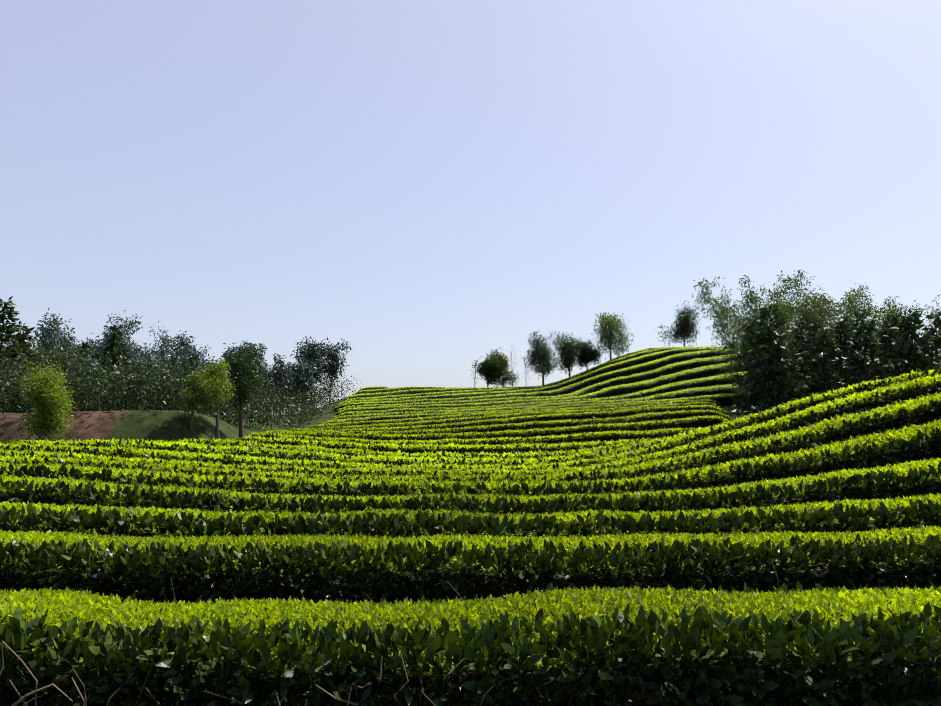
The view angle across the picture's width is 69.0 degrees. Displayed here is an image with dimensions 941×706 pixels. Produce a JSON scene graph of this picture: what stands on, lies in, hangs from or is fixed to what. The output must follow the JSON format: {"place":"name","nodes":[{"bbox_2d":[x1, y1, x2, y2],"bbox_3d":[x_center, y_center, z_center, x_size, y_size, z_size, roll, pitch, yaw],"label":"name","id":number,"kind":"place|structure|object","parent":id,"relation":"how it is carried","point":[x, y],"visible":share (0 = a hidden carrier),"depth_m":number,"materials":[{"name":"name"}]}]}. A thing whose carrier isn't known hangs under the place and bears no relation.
{"place":"outdoors","nodes":[
{"label":"outdoors","id":0,"kind":"place"},
{"bbox_2d":[0,396,749,442],"bbox_3d":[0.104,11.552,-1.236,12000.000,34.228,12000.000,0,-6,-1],"label":"ground","id":1,"kind":"structure","parent":0,"point":[163,425],"depth_m":22.21,"materials":[{"name":"green plant"}]},
{"bbox_2d":[0,296,25,412],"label":"cypress tree","id":2,"kind":"object","parent":1,"relation":"on","point":[11,313],"visible":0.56,"depth_m":33.86,"materials":[{"name":"green plant"}]},
{"bbox_2d":[0,348,32,404],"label":"tree","id":3,"kind":"object","parent":1,"relation":"on","point":[9,359],"visible":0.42,"depth_m":25.02,"materials":[{"name":"green plant"}]},
{"bbox_2d":[0,360,34,413],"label":"bush","id":4,"kind":"object","parent":1,"relation":"on","point":[3,381],"visible":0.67,"depth_m":23.27,"materials":[{"name":"green plant"}]},
{"bbox_2d":[10,321,42,412],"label":"cypress tree","id":5,"kind":"object","parent":1,"relation":"on","point":[23,337],"visible":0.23,"depth_m":36.74,"materials":[{"name":"green plant"}]},
{"bbox_2d":[0,371,74,411],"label":"bush","id":6,"kind":"object","parent":1,"relation":"on","point":[19,407],"visible":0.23,"depth_m":25.34,"materials":[{"name":"green plant"}]},
{"bbox_2d":[1,353,83,404],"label":"bush","id":7,"kind":"object","parent":1,"relation":"on","point":[54,368],"visible":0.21,"depth_m":24.85,"materials":[{"name":"green plant"}]},
{"bbox_2d":[0,369,85,412],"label":"bush","id":8,"kind":"object","parent":1,"relation":"on","point":[13,399],"visible":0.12,"depth_m":26.09,"materials":[{"name":"green plant"}]},
{"bbox_2d":[14,360,78,440],"bbox_3d":[-11.877,1.699,18.922,1.690,3.031,1.790,0,-6,-1],"label":"young tree","id":9,"kind":"object","parent":1,"relation":"on","point":[48,396],"visible":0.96,"depth_m":18.83,"materials":[{"name":"green plant"}]},
{"bbox_2d":[28,308,74,363],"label":"eucalyptus tree","id":10,"kind":"object","parent":1,"relation":"on","point":[48,333],"visible":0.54,"depth_m":43.41,"materials":[{"name":"green plant"}]},
{"bbox_2d":[38,332,75,366],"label":"eucalyptus tree","id":11,"kind":"object","parent":1,"relation":"on","point":[66,342],"visible":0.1,"depth_m":44.94,"materials":[{"name":"green plant"}]},
{"bbox_2d":[0,347,120,410],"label":"bush","id":12,"kind":"object","parent":1,"relation":"on","point":[53,361],"visible":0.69,"depth_m":22.48,"materials":[{"name":"green plant"}]},
{"bbox_2d":[27,338,94,383],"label":"bamboo tree","id":13,"kind":"object","parent":1,"relation":"on","point":[63,352],"visible":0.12,"depth_m":40.12,"materials":[{"name":"green plant"}]},
{"bbox_2d":[13,355,138,410],"bbox_3d":[-13.137,1.053,23.259,2.807,2.018,3.701,-3,-7,27],"label":"bush","id":14,"kind":"object","parent":1,"relation":"on","point":[102,388],"visible":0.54,"depth_m":23.70,"materials":[{"name":"green plant"}]},
{"bbox_2d":[17,363,135,410],"bbox_3d":[-14.803,1.376,26.136,2.793,2.041,3.637,-4,-7,36],"label":"bush","id":15,"kind":"object","parent":1,"relation":"on","point":[94,400],"visible":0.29,"depth_m":25.82,"materials":[{"name":"green plant"}]},
{"bbox_2d":[64,349,163,409],"bbox_3d":[-13.879,1.230,26.977,2.837,2.650,3.494,-2,-6,22],"label":"bush","id":16,"kind":"object","parent":1,"relation":"on","point":[114,386],"visible":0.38,"depth_m":26.71,"materials":[{"name":"green plant"}]},
{"bbox_2d":[100,325,131,408],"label":"cypress tree","id":17,"kind":"object","parent":1,"relation":"on","point":[112,340],"visible":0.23,"depth_m":41.71,"materials":[{"name":"green plant"}]},
{"bbox_2d":[99,336,138,374],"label":"eucalyptus tree","id":18,"kind":"object","parent":1,"relation":"on","point":[127,356],"visible":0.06,"depth_m":45.18,"materials":[{"name":"green plant"}]},
{"bbox_2d":[90,319,148,370],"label":"eucalyptus tree","id":19,"kind":"object","parent":1,"relation":"on","point":[102,349],"visible":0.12,"depth_m":44.78,"materials":[{"name":"green plant"}]},
{"bbox_2d":[70,371,172,410],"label":"bush","id":20,"kind":"object","parent":1,"relation":"on","point":[125,402],"visible":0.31,"depth_m":26.05,"materials":[{"name":"green plant"}]},
{"bbox_2d":[79,355,166,410],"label":"bush","id":21,"kind":"object","parent":1,"relation":"on","point":[119,379],"visible":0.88,"depth_m":23.66,"materials":[{"name":"green plant"}]},
{"bbox_2d":[101,309,145,361],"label":"eucalyptus tree","id":22,"kind":"object","parent":1,"relation":"on","point":[132,323],"visible":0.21,"depth_m":53.96,"materials":[{"name":"green plant"}]},
{"bbox_2d":[42,352,210,411],"bbox_3d":[-11.774,1.200,23.822,5.082,2.369,3.675,3,-7,-24],"label":"bush","id":23,"kind":"object","parent":1,"relation":"on","point":[137,389],"visible":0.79,"depth_m":23.76,"materials":[{"name":"green plant"}]},
{"bbox_2d":[66,356,192,410],"bbox_3d":[-12.148,1.192,24.959,3.907,2.211,3.742,1,-6,-13],"label":"bush","id":24,"kind":"object","parent":1,"relation":"on","point":[165,381],"visible":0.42,"depth_m":24.86,"materials":[{"name":"green plant"}]},
{"bbox_2d":[105,350,195,410],"bbox_3d":[-12.384,1.196,26.942,3.067,2.681,2.742,-2,-6,21],"label":"bush","id":25,"kind":"object","parent":1,"relation":"on","point":[158,384],"visible":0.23,"depth_m":27.00,"materials":[{"name":"green plant"}]},
{"bbox_2d":[121,363,186,409],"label":"bush","id":26,"kind":"object","parent":1,"relation":"on","point":[154,384],"visible":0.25,"depth_m":26.23,"materials":[{"name":"green plant"}]},
{"bbox_2d":[137,321,180,363],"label":"eucalyptus tree","id":27,"kind":"object","parent":1,"relation":"on","point":[165,341],"visible":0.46,"depth_m":56.88,"materials":[{"name":"green plant"}]},
{"bbox_2d":[119,357,235,409],"bbox_3d":[-10.554,1.220,25.512,3.560,2.115,4.631,-5,-8,40],"label":"bush","id":28,"kind":"object","parent":1,"relation":"on","point":[162,377],"visible":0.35,"depth_m":24.60,"materials":[{"name":"green plant"}]},
{"bbox_2d":[150,355,213,413],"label":"bush","id":29,"kind":"object","parent":1,"relation":"on","point":[167,388],"visible":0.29,"depth_m":24.84,"materials":[{"name":"green plant"}]},
{"bbox_2d":[160,330,204,372],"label":"eucalyptus tree","id":30,"kind":"object","parent":1,"relation":"on","point":[186,346],"visible":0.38,"depth_m":47.01,"materials":[{"name":"green plant"}]},
{"bbox_2d":[168,345,211,408],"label":"eucalyptus tree","id":31,"kind":"object","parent":1,"relation":"on","point":[194,352],"visible":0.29,"depth_m":44.41,"materials":[{"name":"green plant"}]},
{"bbox_2d":[177,366,212,430],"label":"young tree","id":32,"kind":"object","parent":1,"relation":"on","point":[193,384],"visible":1,"depth_m":22.15,"materials":[{"name":"green plant"}]},
{"bbox_2d":[150,369,258,416],"bbox_3d":[-9.936,1.505,25.928,3.713,1.900,2.930,0,-6,-1],"label":"bush","id":33,"kind":"object","parent":1,"relation":"on","point":[214,399],"visible":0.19,"depth_m":26.25,"materials":[{"name":"green plant"}]},
{"bbox_2d":[188,359,235,439],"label":"young tree","id":34,"kind":"object","parent":1,"relation":"on","point":[214,372],"visible":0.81,"depth_m":22.76,"materials":[{"name":"green plant"}]},
{"bbox_2d":[214,343,270,437],"bbox_3d":[-7.995,1.480,24.323,1.552,3.809,1.732,-3,-7,23],"label":"young tree","id":35,"kind":"object","parent":1,"relation":"on","point":[242,362],"visible":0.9,"depth_m":24.16,"materials":[{"name":"green plant"}]},
{"bbox_2d":[213,398,273,427],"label":"bush","id":36,"kind":"object","parent":1,"relation":"on","point":[235,418],"visible":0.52,"depth_m":29.86,"materials":[{"name":"green plant"}]},
{"bbox_2d":[221,342,267,414],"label":"eucalyptus tree","id":37,"kind":"object","parent":1,"relation":"on","point":[227,354],"visible":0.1,"depth_m":47.78,"materials":[{"name":"green plant"}]},
{"bbox_2d":[234,340,272,408],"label":"eucalyptus tree","id":38,"kind":"object","parent":1,"relation":"on","point":[260,353],"visible":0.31,"depth_m":47.85,"materials":[{"name":"green plant"}]},
{"bbox_2d":[224,383,290,428],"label":"bush","id":39,"kind":"object","parent":1,"relation":"on","point":[262,408],"visible":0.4,"depth_m":34.69,"materials":[{"name":"green plant"}]},
{"bbox_2d":[243,389,288,429],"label":"bush","id":40,"kind":"object","parent":1,"relation":"on","point":[265,421],"visible":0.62,"depth_m":35.68,"materials":[{"name":"green plant"}]},
{"bbox_2d":[232,396,321,429],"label":"bush","id":41,"kind":"object","parent":1,"relation":"on","point":[289,422],"visible":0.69,"depth_m":35.09,"materials":[{"name":"green plant"}]},
{"bbox_2d":[252,389,312,424],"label":"bush","id":42,"kind":"object","parent":1,"relation":"on","point":[259,402],"visible":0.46,"depth_m":38.85,"materials":[{"name":"green plant"}]},
{"bbox_2d":[269,353,298,411],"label":"eucalyptus tree","id":43,"kind":"object","parent":1,"relation":"on","point":[281,374],"visible":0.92,"depth_m":45.25,"materials":[{"name":"green plant"}]},
{"bbox_2d":[256,398,318,426],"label":"bush","id":44,"kind":"object","parent":1,"relation":"on","point":[299,411],"visible":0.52,"depth_m":38.91,"materials":[{"name":"green plant"}]},
{"bbox_2d":[269,392,322,422],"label":"bush","id":45,"kind":"object","parent":1,"relation":"on","point":[310,406],"visible":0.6,"depth_m":41.02,"materials":[{"name":"green plant"}]},
{"bbox_2d":[271,386,329,414],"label":"bush","id":46,"kind":"object","parent":1,"relation":"on","point":[309,399],"visible":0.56,"depth_m":44.50,"materials":[{"name":"green plant"}]},
{"bbox_2d":[289,359,316,404],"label":"eucalyptus tree","id":47,"kind":"object","parent":1,"relation":"on","point":[304,376],"visible":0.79,"depth_m":46.45,"materials":[{"name":"green plant"}]},
{"bbox_2d":[290,336,329,411],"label":"eucalyptus tree","id":48,"kind":"object","parent":1,"relation":"on","point":[298,358],"visible":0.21,"depth_m":56.80,"materials":[{"name":"green plant"}]},
{"bbox_2d":[292,336,333,403],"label":"eucalyptus tree","id":49,"kind":"object","parent":1,"relation":"on","point":[320,350],"visible":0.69,"depth_m":55.69,"materials":[{"name":"green plant"}]},
{"bbox_2d":[315,338,351,402],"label":"eucalyptus tree","id":50,"kind":"object","parent":1,"relation":"on","point":[333,364],"visible":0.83,"depth_m":57.60,"materials":[{"name":"green plant"}]},
{"bbox_2d":[320,372,360,399],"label":"bush","id":51,"kind":"object","parent":1,"relation":"on","point":[342,389],"visible":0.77,"depth_m":53.28,"materials":[{"name":"green plant"}]},
{"bbox_2d":[2,405,784,466],"bbox_3d":[-0.602,2.193,17.504,35.600,2.675,1.790,0,-6,1],"label":"tea row","id":52,"kind":"object","parent":1,"relation":"on","point":[255,451],"visible":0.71,"depth_m":17.23,"materials":[{"name":"green plant"}]},
{"bbox_2d":[352,386,474,394],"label":"tea row","id":53,"kind":"object","parent":1,"relation":"on","point":[384,390],"visible":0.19,"depth_m":52.92,"materials":[{"name":"green plant"}]},
{"bbox_2d":[165,436,670,458],"bbox_3d":[4.310,2.796,19.844,30.605,1.760,2.194,0,-6,-1],"label":"tea row","id":54,"kind":"object","parent":1,"relation":"on","point":[356,451],"visible":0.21,"depth_m":19.28,"materials":[{"name":"green plant"}]},
{"bbox_2d":[236,435,673,454],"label":"tea row","id":55,"kind":"object","parent":1,"relation":"on","point":[452,447],"visible":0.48,"depth_m":21.34,"materials":[{"name":"green plant"}]},
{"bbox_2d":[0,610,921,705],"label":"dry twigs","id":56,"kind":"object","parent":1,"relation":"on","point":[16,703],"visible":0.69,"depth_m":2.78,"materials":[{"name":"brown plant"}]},
{"bbox_2d":[0,458,940,529],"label":"tea row","id":57,"kind":"object","parent":1,"relation":"on","point":[906,479],"visible":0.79,"depth_m":8.41,"materials":[{"name":"green plant"}]},
{"bbox_2d":[0,418,940,507],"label":"tea row","id":58,"kind":"object","parent":1,"relation":"on","point":[915,443],"visible":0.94,"depth_m":10.22,"materials":[{"name":"green plant"}]},
{"bbox_2d":[0,368,940,471],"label":"tea row","id":59,"kind":"object","parent":1,"relation":"on","point":[789,407],"visible":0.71,"depth_m":15.37,"materials":[{"name":"green plant"}]},
{"bbox_2d":[0,579,940,705],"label":"tea row","id":60,"kind":"object","parent":1,"relation":"on","point":[876,646],"visible":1,"depth_m":2.91,"materials":[{"name":"green plant"}]},
{"bbox_2d":[0,524,940,628],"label":"tea row","id":61,"kind":"object","parent":1,"relation":"on","point":[213,568],"visible":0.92,"depth_m":4.77,"materials":[{"name":"green plant"}]},
{"bbox_2d":[0,493,940,555],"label":"tea row","id":62,"kind":"object","parent":1,"relation":"on","point":[857,515],"visible":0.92,"depth_m":6.58,"materials":[{"name":"green plant"}]},
{"bbox_2d":[0,391,940,489],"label":"tea row","id":63,"kind":"object","parent":1,"relation":"on","point":[917,411],"visible":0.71,"depth_m":11.91,"materials":[{"name":"green plant"}]},
{"bbox_2d":[0,373,940,476],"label":"tea row","id":64,"kind":"object","parent":1,"relation":"on","point":[911,388],"visible":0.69,"depth_m":13.65,"materials":[{"name":"green plant"}]},
{"bbox_2d":[257,426,710,445],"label":"tea row","id":65,"kind":"object","parent":1,"relation":"on","point":[610,435],"visible":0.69,"depth_m":23.94,"materials":[{"name":"green plant"}]},
{"bbox_2d":[472,351,500,386],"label":"crest tree","id":66,"kind":"object","parent":1,"relation":"on","point":[488,373],"visible":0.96,"depth_m":54.83,"materials":[{"name":"green plant"}]},
{"bbox_2d":[250,415,729,440],"bbox_3d":[1.485,3.206,26.924,19.771,1.618,1.997,1,-6,-9],"label":"tea row","id":67,"kind":"object","parent":1,"relation":"on","point":[695,421],"visible":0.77,"depth_m":26.66,"materials":[{"name":"green plant"}]},
{"bbox_2d":[261,409,730,434],"bbox_3d":[1.600,3.237,29.427,20.577,1.816,1.681,1,-6,-11],"label":"tea row","id":68,"kind":"object","parent":1,"relation":"on","point":[640,417],"visible":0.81,"depth_m":29.55,"materials":[{"name":"green plant"}]},
{"bbox_2d":[265,404,727,431],"bbox_3d":[1.663,3.364,31.877,21.751,2.080,1.792,1,-6,-10],"label":"tea row","id":69,"kind":"object","parent":1,"relation":"on","point":[578,415],"visible":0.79,"depth_m":32.31,"materials":[{"name":"green plant"}]},
{"bbox_2d":[486,347,519,386],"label":"crest tree","id":70,"kind":"object","parent":1,"relation":"on","point":[502,363],"visible":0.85,"depth_m":55.19,"materials":[{"name":"green plant"}]},
{"bbox_2d":[286,401,721,430],"bbox_3d":[2.005,3.452,34.339,22.644,2.208,1.782,1,-6,-10],"label":"tea row","id":71,"kind":"object","parent":1,"relation":"on","point":[445,421],"visible":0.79,"depth_m":34.22,"materials":[{"name":"green plant"}]},
{"bbox_2d":[305,399,721,428],"bbox_3d":[2.608,3.458,36.647,22.896,2.185,1.655,1,-6,-7],"label":"tea row","id":72,"kind":"object","parent":1,"relation":"on","point":[417,419],"visible":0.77,"depth_m":36.47,"materials":[{"name":"green plant"}]},
{"bbox_2d":[344,346,719,400],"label":"tea row","id":73,"kind":"object","parent":1,"relation":"on","point":[398,392],"visible":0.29,"depth_m":52.02,"materials":[{"name":"green plant"}]},
{"bbox_2d":[336,347,733,406],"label":"tea row","id":74,"kind":"object","parent":1,"relation":"on","point":[648,357],"visible":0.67,"depth_m":49.16,"materials":[{"name":"green plant"}]},
{"bbox_2d":[329,383,740,420],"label":"tea row","id":75,"kind":"object","parent":1,"relation":"on","point":[708,390],"visible":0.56,"depth_m":41.18,"materials":[{"name":"green plant"}]},
{"bbox_2d":[323,392,754,423],"bbox_3d":[13.217,3.257,39.887,43.395,2.708,2.353,1,-6,-5],"label":"tea row","id":76,"kind":"object","parent":1,"relation":"on","point":[724,399],"visible":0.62,"depth_m":39.03,"materials":[{"name":"green plant"}]},
{"bbox_2d":[335,349,743,411],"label":"tea row","id":77,"kind":"object","parent":1,"relation":"on","point":[657,363],"visible":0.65,"depth_m":47.48,"materials":[{"name":"green plant"}]},
{"bbox_2d":[340,346,738,403],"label":"tea row","id":78,"kind":"object","parent":1,"relation":"on","point":[633,355],"visible":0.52,"depth_m":50.78,"materials":[{"name":"green plant"}]},
{"bbox_2d":[523,330,560,384],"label":"crest tree","id":79,"kind":"object","parent":1,"relation":"on","point":[541,353],"visible":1,"depth_m":53.47,"materials":[{"name":"green plant"}]},
{"bbox_2d":[336,361,751,415],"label":"tea row","id":80,"kind":"object","parent":1,"relation":"on","point":[708,370],"visible":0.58,"depth_m":44.42,"materials":[{"name":"green plant"}]},
{"bbox_2d":[545,331,582,376],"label":"crest tree","id":81,"kind":"object","parent":1,"relation":"on","point":[569,351],"visible":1,"depth_m":53.14,"materials":[{"name":"green plant"}]},
{"bbox_2d":[337,354,803,411],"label":"tea row","id":82,"kind":"object","parent":1,"relation":"on","point":[673,368],"visible":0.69,"depth_m":45.83,"materials":[{"name":"green plant"}]},
{"bbox_2d":[333,371,840,417],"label":"tea row","id":83,"kind":"object","parent":1,"relation":"on","point":[700,382],"visible":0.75,"depth_m":42.99,"materials":[{"name":"green plant"}]},
{"bbox_2d":[573,337,604,368],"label":"crest tree","id":84,"kind":"object","parent":1,"relation":"on","point":[589,354],"visible":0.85,"depth_m":53.74,"materials":[{"name":"green plant"}]},
{"bbox_2d":[592,312,634,359],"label":"crest tree","id":85,"kind":"object","parent":1,"relation":"on","point":[608,327],"visible":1,"depth_m":53.23,"materials":[{"name":"green plant"}]},
{"bbox_2d":[654,300,701,346],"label":"crest tree","id":86,"kind":"object","parent":1,"relation":"on","point":[687,324],"visible":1,"depth_m":54.58,"materials":[{"name":"green plant"}]},
{"bbox_2d":[692,270,806,407],"bbox_3d":[16.104,-0.673,38.587,6.496,7.967,5.755,-6,-8,43],"label":"bamboo tree","id":87,"kind":"object","parent":1,"relation":"on","point":[722,325],"visible":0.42,"depth_m":38.32,"materials":[{"name":"green plant"}]},
{"bbox_2d":[732,318,773,416],"bbox_3d":[13.867,0.766,33.456,2.333,4.993,2.404,-3,-7,24],"label":"cypress tree","id":88,"kind":"object","parent":1,"relation":"on","point":[741,356],"visible":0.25,"depth_m":33.38,"materials":[{"name":"green plant"}]},
{"bbox_2d":[712,287,827,371],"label":"bamboo tree","id":89,"kind":"object","parent":1,"relation":"on","point":[741,321],"visible":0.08,"depth_m":41.84,"materials":[{"name":"green plant"}]},
{"bbox_2d":[730,303,813,416],"bbox_3d":[12.103,0.894,27.064,3.518,5.941,3.748,0,-6,-1],"label":"cypress tree","id":90,"kind":"object","parent":1,"relation":"on","point":[763,382],"visible":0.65,"depth_m":27.08,"materials":[{"name":"green plant"}]},
{"bbox_2d":[734,298,819,379],"bbox_3d":[18.362,0.057,39.958,5.397,6.452,5.210,0,-6,-1],"label":"bamboo tree","id":91,"kind":"object","parent":1,"relation":"on","point":[795,312],"visible":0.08,"depth_m":38.42,"materials":[{"name":"green plant"}]},
{"bbox_2d":[781,324,816,398],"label":"cypress tree","id":92,"kind":"object","parent":1,"relation":"on","point":[798,333],"visible":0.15,"depth_m":31.29,"materials":[{"name":"green plant"}]},
{"bbox_2d":[760,292,842,372],"bbox_3d":[20.619,-0.600,41.265,5.032,7.356,7.284,0,-6,-1],"label":"bamboo tree","id":93,"kind":"object","parent":1,"relation":"on","point":[820,320],"visible":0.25,"depth_m":39.84,"materials":[{"name":"green plant"}]},
{"bbox_2d":[788,318,830,384],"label":"cypress tree","id":94,"kind":"object","parent":1,"relation":"on","point":[814,326],"visible":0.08,"depth_m":36.64,"materials":[{"name":"green plant"}]},
{"bbox_2d":[797,330,850,396],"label":"cypress tree","id":95,"kind":"object","parent":1,"relation":"on","point":[818,363],"visible":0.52,"depth_m":28.24,"materials":[{"name":"green plant"}]},
{"bbox_2d":[780,275,869,374],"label":"bamboo tree","id":96,"kind":"object","parent":1,"relation":"on","point":[850,300],"visible":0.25,"depth_m":40.32,"materials":[{"name":"green plant"}]},
{"bbox_2d":[818,316,869,386],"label":"cypress tree","id":97,"kind":"object","parent":1,"relation":"on","point":[844,343],"visible":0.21,"depth_m":32.47,"materials":[{"name":"green plant"}]},
{"bbox_2d":[840,310,894,385],"bbox_3d":[16.173,0.778,28.015,2.474,5.258,2.369,-2,-6,21],"label":"cypress tree","id":98,"kind":"object","parent":1,"relation":"on","point":[877,369],"visible":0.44,"depth_m":27.87,"materials":[{"name":"green plant"}]},
{"bbox_2d":[826,289,927,367],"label":"bamboo tree","id":99,"kind":"object","parent":1,"relation":"on","point":[887,305],"visible":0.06,"depth_m":42.76,"materials":[{"name":"green plant"}]},
{"bbox_2d":[837,281,940,367],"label":"bamboo tree","id":100,"kind":"object","parent":1,"relation":"on","point":[889,311],"visible":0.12,"depth_m":40.28,"materials":[{"name":"green plant"}]},
{"bbox_2d":[868,319,911,381],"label":"cypress tree","id":101,"kind":"object","parent":1,"relation":"on","point":[885,340],"visible":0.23,"depth_m":30.49,"materials":[{"name":"green plant"}]},
{"bbox_2d":[886,314,913,371],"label":"cypress tree","id":102,"kind":"object","parent":1,"relation":"on","point":[895,316],"visible":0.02,"depth_m":35.92,"materials":[{"name":"green plant"}]},
{"bbox_2d":[885,309,940,377],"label":"cypress tree","id":103,"kind":"object","parent":1,"relation":"on","point":[907,347],"visible":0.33,"depth_m":27.47,"materials":[{"name":"green plant"}]},
{"bbox_2d":[916,311,940,372],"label":"cypress tree","id":104,"kind":"object","parent":1,"relation":"on","point":[937,323],"visible":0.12,"depth_m":30.66,"materials":[{"name":"green plant"}]},
{"bbox_2d":[0,0,940,414],"label":"sky","id":105,"kind":"structure","parent":0,"point":[429,188],"materials":[{"name":"blue"}]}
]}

